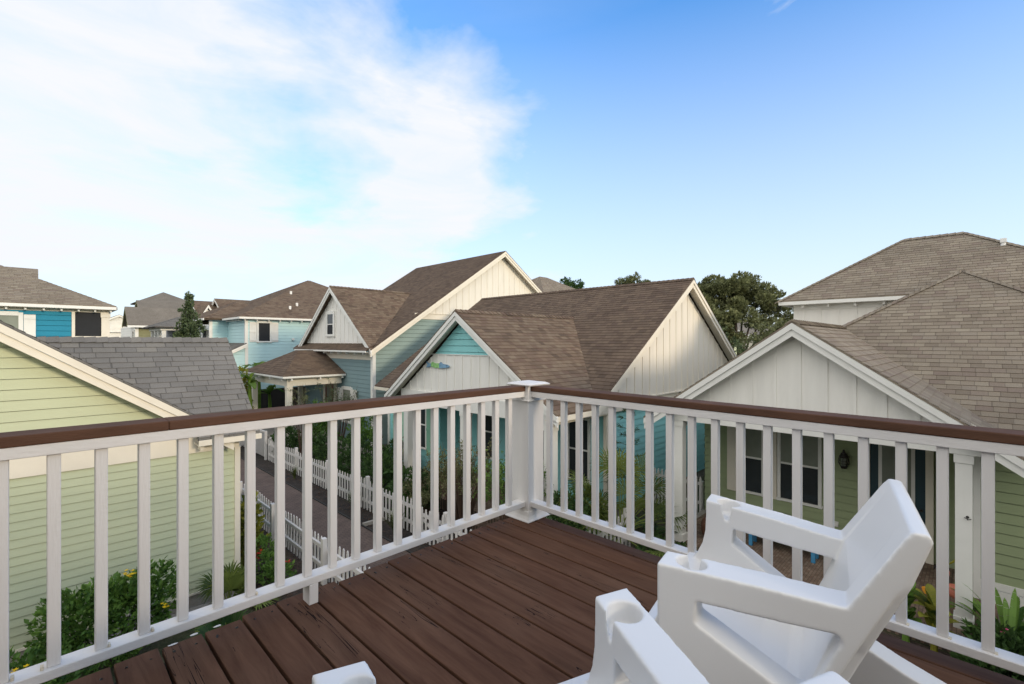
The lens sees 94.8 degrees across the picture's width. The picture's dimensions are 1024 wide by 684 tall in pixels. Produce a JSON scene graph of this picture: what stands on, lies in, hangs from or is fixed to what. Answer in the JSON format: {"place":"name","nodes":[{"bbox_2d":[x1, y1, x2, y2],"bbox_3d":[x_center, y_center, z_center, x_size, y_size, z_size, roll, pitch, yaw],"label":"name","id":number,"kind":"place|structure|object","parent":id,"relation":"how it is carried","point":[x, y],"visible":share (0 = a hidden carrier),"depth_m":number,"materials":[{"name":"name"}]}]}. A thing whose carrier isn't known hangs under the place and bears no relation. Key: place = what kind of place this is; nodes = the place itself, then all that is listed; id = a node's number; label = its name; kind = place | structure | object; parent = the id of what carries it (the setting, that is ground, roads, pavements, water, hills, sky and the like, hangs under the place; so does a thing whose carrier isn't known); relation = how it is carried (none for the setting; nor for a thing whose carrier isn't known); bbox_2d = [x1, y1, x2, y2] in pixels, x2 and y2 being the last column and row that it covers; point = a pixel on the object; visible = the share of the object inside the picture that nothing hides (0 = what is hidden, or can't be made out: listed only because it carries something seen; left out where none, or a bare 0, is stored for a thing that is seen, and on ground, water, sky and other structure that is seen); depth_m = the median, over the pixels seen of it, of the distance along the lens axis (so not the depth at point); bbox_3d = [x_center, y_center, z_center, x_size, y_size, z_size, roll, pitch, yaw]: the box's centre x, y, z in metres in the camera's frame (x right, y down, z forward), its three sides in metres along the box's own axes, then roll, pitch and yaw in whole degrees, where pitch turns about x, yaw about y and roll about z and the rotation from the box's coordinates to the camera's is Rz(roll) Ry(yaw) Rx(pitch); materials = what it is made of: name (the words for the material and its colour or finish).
{"place":"outdoors","nodes":[
{"label":"outdoors","id":0,"kind":"place"},
{"bbox_2d":[110,315,122,336],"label":"pale house","id":1,"kind":"structure","parent":0,"point":[115,325],"depth_m":59.76,"materials":[{"name":"grey"}]},
{"bbox_2d":[0,320,261,668],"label":"sage green house","id":2,"kind":"structure","parent":0,"point":[173,377],"depth_m":7.39,"materials":[{"name":"green wood"}]},
{"bbox_2d":[131,292,186,304],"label":"distant cupola house","id":3,"kind":"structure","parent":0,"point":[164,297],"depth_m":60.98,"materials":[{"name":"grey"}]},
{"bbox_2d":[238,366,254,408],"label":"garden shrub","id":4,"kind":"object","parent":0,"point":[245,380],"visible":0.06,"depth_m":21.12,"materials":[{"name":"green plant"}]},
{"bbox_2d":[289,464,298,478],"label":"ornamental grass","id":5,"kind":"object","parent":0,"point":[293,473],"depth_m":15.69,"materials":[{"name":"green plant"}]},
{"bbox_2d":[240,458,410,574],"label":"boardwalk path","id":6,"kind":"structure","parent":0,"point":[265,484],"depth_m":12.17,"materials":[{"name":"grey wood"}]},
{"bbox_2d":[340,490,362,501],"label":"ornamental grass","id":7,"kind":"object","parent":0,"point":[349,495],"depth_m":12.79,"materials":[{"name":"green plant"}]},
{"bbox_2d":[0,0,1023,326],"label":"sky","id":8,"kind":"structure","parent":0,"point":[208,149],"materials":[{"name":"blue"}]},
{"bbox_2d":[68,391,1000,682],"bbox_3d":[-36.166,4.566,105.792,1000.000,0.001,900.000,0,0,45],"label":"ground","id":9,"kind":"structure","parent":0,"point":[172,639],"depth_m":7.35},
{"bbox_2d":[9,637,102,683],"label":"flowering shrub","id":10,"kind":"object","parent":9,"relation":"on","point":[21,663],"visible":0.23,"depth_m":5.88,"materials":[{"name":"green plant"}]},
{"bbox_2d":[0,265,117,382],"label":"teal house","id":11,"kind":"structure","parent":9,"relation":"on","point":[32,303],"depth_m":16.24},
{"bbox_2d":[0,311,35,344],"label":"window","id":12,"kind":"structure","parent":11,"relation":"in","point":[14,318],"depth_m":15.48,"materials":[{"name":"white glass"}]},
{"bbox_2d":[23,555,176,671],"bbox_3d":[-5.710,3.887,6.731,1.108,1.372,1.792,0,0,45],"label":"flowering shrub","id":13,"kind":"object","parent":9,"relation":"on","point":[119,605],"visible":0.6,"depth_m":6.60,"materials":[{"name":"green plant"}]},
{"bbox_2d":[9,593,236,673],"bbox_3d":[-7.875,4.558,5.243,0.580,0.001,8.820,0,0,45],"label":"gravel strip","id":14,"kind":"object","parent":9,"relation":"on","point":[190,610],"depth_m":8.02,"materials":[{"name":"gravel"}]},
{"bbox_2d":[121,300,184,336],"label":"olive house","id":15,"kind":"structure","parent":9,"relation":"on","point":[139,316],"depth_m":44.68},
{"bbox_2d":[142,301,216,337],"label":"grey porch house","id":16,"kind":"structure","parent":9,"relation":"on","point":[163,329],"depth_m":37.09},
{"bbox_2d":[171,291,206,337],"bbox_3d":[-15.318,1.050,22.374,1.826,7.056,2.097,0,0,-16],"label":"conifer tree","id":17,"kind":"object","parent":9,"relation":"on","point":[187,318],"visible":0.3,"depth_m":22.15,"materials":[{"name":"green plant"}]},
{"bbox_2d":[187,609,250,644],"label":"shrub","id":18,"kind":"object","parent":9,"relation":"on","point":[222,621],"visible":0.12,"depth_m":6.79,"materials":[{"name":"green plant"}]},
{"bbox_2d":[212,298,250,307],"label":"brown roofed house","id":19,"kind":"structure","parent":9,"relation":"on","point":[219,302],"depth_m":39.70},
{"bbox_2d":[194,559,281,632],"bbox_3d":[-4.655,4.202,7.811,1.170,1.128,1.588,0,0,45],"label":"saw palmetto","id":20,"kind":"object","parent":9,"relation":"on","point":[234,580],"visible":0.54,"depth_m":7.74,"materials":[{"name":"green plant"}]},
{"bbox_2d":[180,280,367,389],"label":"pale aqua house","id":21,"kind":"structure","parent":9,"relation":"on","point":[271,326],"depth_m":27.99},
{"bbox_2d":[250,321,278,342],"bbox_3d":[-14.201,-0.582,26.988,0.070,1.255,1.530,0,0,45],"label":"window","id":22,"kind":"structure","parent":21,"relation":"in","point":[260,331],"depth_m":26.96,"materials":[{"name":"white wood"}]},
{"bbox_2d":[247,386,305,407],"bbox_3d":[-13.795,3.611,26.638,0.100,1.910,5.400,0,0,45],"label":"dark fence","id":23,"kind":"object","parent":9,"relation":"on","point":[277,398],"depth_m":26.97,"materials":[{"name":"paint"}]},
{"bbox_2d":[240,514,349,610],"bbox_3d":[-4.476,4.562,9.279,8.400,0.001,1.680,0,0,45],"label":"soil bed","id":24,"kind":"object","parent":9,"relation":"on","point":[298,564],"depth_m":9.48,"materials":[{"name":"brown soil"}]},
{"bbox_2d":[240,491,270,568],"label":"climbing vine","id":25,"kind":"object","parent":24,"relation":"on","point":[242,527],"visible":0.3,"depth_m":9.32,"materials":[{"name":"green plant"}]},
{"bbox_2d":[243,532,297,585],"bbox_3d":[-4.510,4.098,8.742,1.293,0.995,0.707,0,0,45],"label":"rose bush","id":26,"kind":"object","parent":24,"relation":"on","point":[268,565],"visible":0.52,"depth_m":8.66,"materials":[{"name":"green plant"}]},
{"bbox_2d":[240,481,369,584],"bbox_3d":[-4.178,4.106,9.510,8.500,0.860,0.148,0,0,45],"label":"picket fence","id":27,"kind":"object","parent":24,"relation":"on","point":[322,543],"visible":0.38,"depth_m":9.90,"materials":[{"name":"white paint"}]},
{"bbox_2d":[265,510,354,575],"bbox_3d":[3.038,4.538,3.085,60.000,0.055,0.040,0,0,45],"label":"path edging","id":28,"kind":"object","parent":9,"relation":"on","point":[300,539],"depth_m":10.89,"materials":[{"name":"paint"}]},
{"bbox_2d":[240,457,412,553],"bbox_3d":[3.986,4.538,4.047,60.000,0.055,0.040,0,0,45],"label":"path edging","id":29,"kind":"object","parent":9,"relation":"on","point":[383,537],"depth_m":12.53,"materials":[{"name":"paint"}]},
{"bbox_2d":[240,444,469,551],"bbox_3d":[-7.345,4.560,17.767,24.600,0.001,3.590,0,0,45],"label":"mulch bed","id":30,"kind":"object","parent":9,"relation":"on","point":[267,465],"depth_m":13.63,"materials":[{"name":"brown soil"}]},
{"bbox_2d":[240,373,258,405],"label":"banana plant","id":31,"kind":"object","parent":30,"relation":"on","point":[252,382],"visible":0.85,"depth_m":20.97,"materials":[{"name":"green plant"}]},
{"bbox_2d":[241,361,264,408],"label":"banana plant","id":32,"kind":"object","parent":30,"relation":"on","point":[259,387],"visible":0.28,"depth_m":24.75,"materials":[{"name":"green plant"}]},
{"bbox_2d":[239,429,266,459],"bbox_3d":[-10.695,4.006,19.375,3.330,1.120,0.080,0,0,45],"label":"lattice panel","id":33,"kind":"object","parent":30,"relation":"on","point":[261,446],"visible":0.46,"depth_m":18.49,"materials":[{"name":"white paint"}]},
{"bbox_2d":[258,384,282,407],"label":"banana plant","id":34,"kind":"object","parent":30,"relation":"on","point":[269,389],"visible":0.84,"depth_m":24.46,"materials":[{"name":"green plant"}]},
{"bbox_2d":[270,426,301,460],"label":"garden shrub","id":35,"kind":"object","parent":30,"relation":"on","point":[293,440],"visible":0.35,"depth_m":18.23,"materials":[{"name":"green plant"}]},
{"bbox_2d":[284,388,312,462],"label":"airy shrub","id":36,"kind":"object","parent":30,"relation":"on","point":[302,400],"visible":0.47,"depth_m":17.60,"materials":[{"name":"green plant"}]},
{"bbox_2d":[312,399,337,458],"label":"garden shrub","id":37,"kind":"object","parent":30,"relation":"on","point":[317,429],"visible":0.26,"depth_m":18.30,"materials":[{"name":"green plant"}]},
{"bbox_2d":[312,430,345,472],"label":"garden shrub","id":38,"kind":"object","parent":30,"relation":"on","point":[320,439],"visible":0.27,"depth_m":16.72,"materials":[{"name":"green plant"}]},
{"bbox_2d":[311,378,358,441],"bbox_3d":[-7.238,3.037,19.673,1.700,3.064,1.954,0,0,23],"label":"airy shrub","id":39,"kind":"object","parent":30,"relation":"on","point":[333,400],"visible":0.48,"depth_m":19.53,"materials":[{"name":"green plant"}]},
{"bbox_2d":[268,437,421,532],"bbox_3d":[-5.768,4.106,14.630,10.050,0.860,0.146,0,0,45],"label":"picket fence","id":40,"kind":"object","parent":30,"relation":"on","point":[295,456],"visible":0.6,"depth_m":13.62,"materials":[{"name":"white paint"}]},
{"bbox_2d":[326,436,371,478],"bbox_3d":[-5.487,4.011,16.091,4.000,1.050,0.061,0,0,45],"label":"picket fence","id":41,"kind":"object","parent":30,"relation":"on","point":[340,447],"visible":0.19,"depth_m":16.28,"materials":[{"name":"wood"}]},
{"bbox_2d":[337,432,372,483],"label":"garden shrub","id":42,"kind":"object","parent":30,"relation":"on","point":[347,452],"visible":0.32,"depth_m":15.18,"materials":[{"name":"green plant"}]},
{"bbox_2d":[346,416,383,470],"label":"garden shrub","id":43,"kind":"object","parent":30,"relation":"on","point":[369,433],"visible":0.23,"depth_m":16.89,"materials":[{"name":"green plant"}]},
{"bbox_2d":[362,517,384,525],"bbox_3d":[-3.481,4.521,11.835,0.070,0.090,0.580,0,0,45],"label":"bed edging","id":44,"kind":"object","parent":30,"relation":"on","point":[370,522],"visible":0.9,"depth_m":11.74,"materials":[{"name":"stone"}]},
{"bbox_2d":[360,446,403,501],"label":"garden shrub","id":45,"kind":"object","parent":30,"relation":"on","point":[368,460],"visible":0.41,"depth_m":13.56,"materials":[{"name":"green plant"}]},
{"bbox_2d":[382,436,403,467],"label":"garden shrub","id":46,"kind":"object","parent":30,"relation":"on","point":[391,446],"visible":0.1,"depth_m":15.91,"materials":[{"name":"green plant"}]},
{"bbox_2d":[382,508,410,534],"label":"ornamental grass","id":47,"kind":"object","parent":30,"relation":"on","point":[392,522],"depth_m":11.08,"materials":[{"name":"green plant"}]},
{"bbox_2d":[383,467,412,484],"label":"split leaf plant","id":48,"kind":"object","parent":30,"relation":"on","point":[402,473],"visible":0.06,"depth_m":13.17,"materials":[{"name":"green plant"}]},
{"bbox_2d":[384,466,440,524],"bbox_3d":[-2.615,4.014,12.454,2.179,1.485,1.493,0,0,45],"label":"garden shrub","id":49,"kind":"object","parent":30,"relation":"on","point":[407,472],"visible":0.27,"depth_m":12.24,"materials":[{"name":"green plant"}]},
{"bbox_2d":[402,472,444,521],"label":"airy shrub","id":50,"kind":"object","parent":30,"relation":"on","point":[426,498],"visible":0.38,"depth_m":11.78,"materials":[{"name":"green plant"}]},
{"bbox_2d":[421,507,441,544],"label":"garden gate","id":51,"kind":"structure","parent":30,"relation":"on","point":[426,517],"depth_m":10.61,"materials":[{"name":"white paint"}]},
{"bbox_2d":[441,511,471,541],"bbox_3d":[-0.561,4.106,9.264,2.600,0.860,0.146,0,0,45],"label":"picket fence","id":52,"kind":"object","parent":30,"relation":"on","point":[444,521],"visible":0.09,"depth_m":9.98,"materials":[{"name":"white paint"}]},
{"bbox_2d":[423,437,499,532],"bbox_3d":[-1.225,3.343,11.172,2.149,2.455,1.803,0,0,45],"label":"airy shrub","id":53,"kind":"object","parent":30,"relation":"on","point":[459,495],"visible":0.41,"depth_m":11.07,"materials":[{"name":"green plant"}]},
{"bbox_2d":[471,446,553,520],"bbox_3d":[-0.001,3.377,10.255,1.714,2.385,1.721,0,0,28],"label":"airy shrub","id":54,"kind":"object","parent":30,"relation":"on","point":[501,485],"visible":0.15,"depth_m":10.14,"materials":[{"name":"green plant"}]},
{"bbox_2d":[545,487,600,534],"bbox_3d":[1.215,3.780,9.873,1.157,1.640,1.519,0,0,19],"label":"garden shrub","id":55,"kind":"object","parent":30,"relation":"on","point":[556,495],"visible":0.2,"depth_m":9.58,"materials":[{"name":"green plant"}]},
{"bbox_2d":[570,482,607,533],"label":"garden shrub","id":56,"kind":"object","parent":30,"relation":"on","point":[587,492],"visible":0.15,"depth_m":10.31,"materials":[{"name":"green plant"}]},
{"bbox_2d":[586,508,630,546],"bbox_3d":[1.550,4.106,9.421,0.148,0.860,3.000,0,0,45],"label":"picket fence","id":57,"kind":"object","parent":30,"relation":"on","point":[603,534],"visible":0.11,"depth_m":10.08,"materials":[{"name":"white paint"}]},
{"bbox_2d":[256,465,469,607],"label":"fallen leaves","id":58,"kind":"object","parent":9,"relation":"on","point":[313,554],"visible":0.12,"depth_m":10.89,"materials":[{"name":"plant"}]},
{"bbox_2d":[244,251,541,449],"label":"slate blue house","id":59,"kind":"structure","parent":9,"relation":"on","point":[392,327],"depth_m":21.79,"materials":[{"name":"brown"}]},
{"bbox_2d":[325,384,333,428],"bbox_3d":[-8.613,3.026,22.251,0.900,2.380,0.060,0,0,45],"label":"front door","id":60,"kind":"structure","parent":59,"relation":"in","point":[327,391],"depth_m":22.36,"materials":[{"name":"black glass"}]},
{"bbox_2d":[325,311,334,336],"bbox_3d":[-8.588,-0.850,22.234,0.900,1.232,0.070,0,0,45],"label":"window","id":61,"kind":"structure","parent":59,"relation":"in","point":[330,315],"depth_m":22.22,"materials":[{"name":"white glass"}]},
{"bbox_2d":[338,386,356,423],"bbox_3d":[-7.391,2.811,21.055,1.820,1.650,0.070,0,0,45],"label":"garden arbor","id":62,"kind":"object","parent":59,"relation":"in","point":[347,390],"depth_m":21.01,"materials":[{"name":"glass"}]},
{"bbox_2d":[65,517,1023,683],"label":"wooden deck","id":63,"kind":"structure","parent":9,"relation":"on","point":[510,600],"depth_m":2.35,"materials":[{"name":"brown wood"}]},
{"bbox_2d":[0,385,524,683],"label":"deck railing","id":64,"kind":"object","parent":63,"relation":"on","point":[55,443],"visible":1,"depth_m":2.31,"materials":[{"name":"white paint"}]},
{"bbox_2d":[505,380,549,523],"bbox_3d":[0.129,0.864,3.852,0.262,1.102,0.269,0,0,45],"label":"corner post","id":65,"kind":"object","parent":63,"relation":"on","point":[527,449],"visible":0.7,"depth_m":3.77,"materials":[{"name":"white paint"}]},
{"bbox_2d":[312,588,849,683],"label":"lounge chair","id":66,"kind":"object","parent":63,"relation":"on","point":[635,643],"visible":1,"depth_m":1.18,"materials":[{"name":"white plastic"}]},
{"bbox_2d":[530,385,1023,674],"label":"deck railing","id":67,"kind":"object","parent":63,"relation":"on","point":[986,442],"visible":0.86,"depth_m":2.47,"materials":[{"name":"white paint"}]},
{"bbox_2d":[649,479,945,683],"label":"lounge chair","id":68,"kind":"object","parent":63,"relation":"on","point":[729,606],"visible":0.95,"depth_m":1.52,"materials":[{"name":"white plastic"}]},
{"bbox_2d":[532,277,573,291],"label":"brown roof house","id":69,"kind":"structure","parent":9,"relation":"on","point":[544,284],"depth_m":33.07,"materials":[{"name":"beige"}]},
{"bbox_2d":[374,277,736,531],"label":"aqua house","id":70,"kind":"structure","parent":9,"relation":"on","point":[665,338],"depth_m":13.40,"materials":[{"name":"brown"}]},
{"bbox_2d":[421,409,425,449],"bbox_3d":[-3.061,2.792,16.004,0.600,1.688,0.070,0,0,45],"label":"window","id":71,"kind":"structure","parent":70,"relation":"in","point":[423,412],"depth_m":15.95,"materials":[{"name":"white glass"}]},
{"bbox_2d":[427,362,449,367],"bbox_3d":[-2.064,0.637,13.054,1.058,0.172,0.030,0,0,45],"label":"fish sign","id":72,"kind":"object","parent":70,"relation":"attached to","point":[438,365],"visible":1,"depth_m":13.04,"materials":[{"name":"multicoloured paint"}]},
{"bbox_2d":[476,414,491,459],"bbox_3d":[-0.782,2.817,14.883,0.980,1.738,0.070,0,0,45],"label":"window","id":73,"kind":"structure","parent":70,"relation":"in","point":[488,419],"depth_m":14.88,"materials":[{"name":"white glass"}]},
{"bbox_2d":[543,431,543,490],"bbox_3d":[0.604,3.186,13.511,0.900,2.140,0.060,0,0,45],"label":"front door","id":74,"kind":"structure","parent":70,"relation":"in","point":[543,431],"depth_m":13.19,"materials":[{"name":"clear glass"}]},
{"bbox_2d":[568,418,590,484],"bbox_3d":[1.747,2.817,12.392,0.780,1.738,0.070,0,0,45],"label":"window","id":75,"kind":"structure","parent":70,"relation":"in","point":[587,422],"depth_m":12.28,"materials":[{"name":"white glass"}]},
{"bbox_2d":[559,276,584,288],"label":"distant tree","id":76,"kind":"object","parent":9,"relation":"on","point":[570,283],"visible":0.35,"depth_m":43.60,"materials":[{"name":"green plant"}]},
{"bbox_2d":[543,445,699,556],"bbox_3d":[2.215,3.711,10.370,3.613,2.738,3.715,0,0,21],"label":"fan palm","id":77,"kind":"object","parent":9,"relation":"on","point":[621,471],"visible":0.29,"depth_m":10.50,"materials":[{"name":"green plant"}]},
{"bbox_2d":[603,408,644,486],"bbox_3d":[2.904,3.055,11.643,1.191,3.022,1.276,0,0,45],"label":"young pine","id":78,"kind":"object","parent":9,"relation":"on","point":[625,444],"visible":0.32,"depth_m":11.67,"materials":[{"name":"green plant"}]},
{"bbox_2d":[614,271,652,284],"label":"distant tree","id":79,"kind":"object","parent":9,"relation":"on","point":[630,279],"visible":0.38,"depth_m":42.98,"materials":[{"name":"green plant"}]},
{"bbox_2d":[654,468,703,513],"bbox_3d":[4.538,4.036,12.874,1.400,1.000,0.146,0,0,45],"label":"picket fence","id":80,"kind":"object","parent":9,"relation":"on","point":[700,483],"visible":0.37,"depth_m":12.44,"materials":[{"name":"white paint"}]},
{"bbox_2d":[719,321,744,353],"bbox_3d":[11.816,1.720,25.574,3.242,5.727,2.845,0,0,18],"label":"hedge tree","id":81,"kind":"object","parent":9,"relation":"on","point":[736,342],"visible":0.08,"depth_m":25.40,"materials":[{"name":"green plant"}]},
{"bbox_2d":[697,270,793,354],"bbox_3d":[17.851,-0.498,37.620,11.025,10.142,5.817,0,0,-11],"label":"live oak","id":82,"kind":"object","parent":9,"relation":"on","point":[735,295],"visible":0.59,"depth_m":36.31,"materials":[{"name":"green plant"}]},
{"bbox_2d":[737,321,767,348],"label":"cream house beyond oak","id":83,"kind":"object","parent":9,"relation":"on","point":[751,330],"visible":0.05,"depth_m":56.52,"materials":[{"name":"beige"}]},
{"bbox_2d":[735,316,787,354],"bbox_3d":[14.280,1.528,26.547,3.650,6.109,2.921,0,0,19],"label":"hedge tree","id":84,"kind":"object","parent":9,"relation":"on","point":[755,340],"visible":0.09,"depth_m":26.31,"materials":[{"name":"green plant"}]},
{"bbox_2d":[634,547,1010,675],"bbox_3d":[5.515,4.562,5.172,11.400,0.001,3.690,0,0,45],"label":"planting bed","id":85,"kind":"object","parent":9,"relation":"on","point":[918,644],"visible":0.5,"depth_m":7.12,"materials":[{"name":"brown soil"}]},
{"bbox_2d":[634,515,677,548],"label":"strap leaf plant","id":86,"kind":"object","parent":85,"relation":"on","point":[655,530],"visible":0.16,"depth_m":10.18,"materials":[{"name":"green plant"}]},
{"bbox_2d":[635,527,698,555],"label":"garden shrub","id":87,"kind":"object","parent":85,"relation":"on","point":[639,547],"visible":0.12,"depth_m":9.55,"materials":[{"name":"green plant"}]},
{"bbox_2d":[902,582,921,642],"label":"broad leaf plant","id":88,"kind":"object","parent":85,"relation":"on","point":[911,612],"visible":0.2,"depth_m":7.07,"materials":[{"name":"green plant"}]},
{"bbox_2d":[912,584,959,651],"bbox_3d":[6.017,4.032,6.717,0.652,1.073,0.583,0,0,45],"label":"croton plant","id":89,"kind":"object","parent":85,"relation":"on","point":[928,602],"visible":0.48,"depth_m":6.74,"materials":[{"name":"green plant"}]},
{"bbox_2d":[949,617,1023,681],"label":"penta shrub","id":90,"kind":"object","parent":85,"relation":"on","point":[1008,638],"visible":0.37,"depth_m":6.20,"materials":[{"name":"green plant"}]},
{"bbox_2d":[643,231,1023,651],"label":"green porch house","id":91,"kind":"structure","parent":9,"relation":"on","point":[930,328],"depth_m":9.27,"materials":[{"name":"beige"}]},
{"bbox_2d":[746,428,762,496],"bbox_3d":[5.749,2.772,11.339,0.660,1.788,0.070,0,0,45],"label":"window","id":92,"kind":"structure","parent":91,"relation":"in","point":[754,438],"depth_m":11.28,"materials":[{"name":"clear glass"}]},
{"bbox_2d":[776,432,822,508],"bbox_3d":[6.476,2.772,10.623,0.920,1.788,0.070,0,0,45],"label":"window","id":93,"kind":"structure","parent":91,"relation":"in","point":[811,446],"depth_m":10.55,"materials":[{"name":"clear glass"}]},
{"bbox_2d":[838,449,849,468],"bbox_3d":[7.022,2.476,9.962,0.211,0.400,0.220,0,0,45],"label":"wall lantern","id":94,"kind":"object","parent":91,"relation":"attached to","point":[843,456],"depth_m":9.92,"materials":[{"name":"brown metal"}]},
{"bbox_2d":[870,444,924,523],"bbox_3d":[7.681,3.056,9.390,0.849,2.380,0.100,0,0,45],"label":"front door","id":95,"kind":"structure","parent":91,"relation":"in","point":[882,457],"depth_m":9.25,"materials":[{"name":"teal wood"}]},
{"bbox_2d":[933,565,954,598],"bbox_3d":[7.074,3.939,7.585,0.224,0.652,0.396,0,0,-26],"label":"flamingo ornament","id":96,"kind":"object","parent":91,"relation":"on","point":[951,592],"visible":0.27,"depth_m":7.51,"materials":[{"name":"pink plastic"}]},
{"bbox_2d":[949,583,1023,642],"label":"spider lily","id":97,"kind":"object","parent":9,"relation":"on","point":[1015,613],"visible":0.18,"depth_m":6.85,"materials":[{"name":"green plant"}]},
{"bbox_2d":[701,516,705,536],"bbox_3d":[4.377,4.043,10.216,0.518,0.444,0.518,0,0,45],"label":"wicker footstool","id":98,"kind":"object","parent":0,"point":[703,524],"visible":0.16,"depth_m":10.19,"materials":[{"name":"brown wicker"}]},
{"bbox_2d":[749,534,818,563],"bbox_3d":[5.506,4.068,9.581,1.300,0.394,0.380,0,0,45],"label":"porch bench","id":99,"kind":"object","parent":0,"point":[814,556],"visible":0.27,"depth_m":9.86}
]}

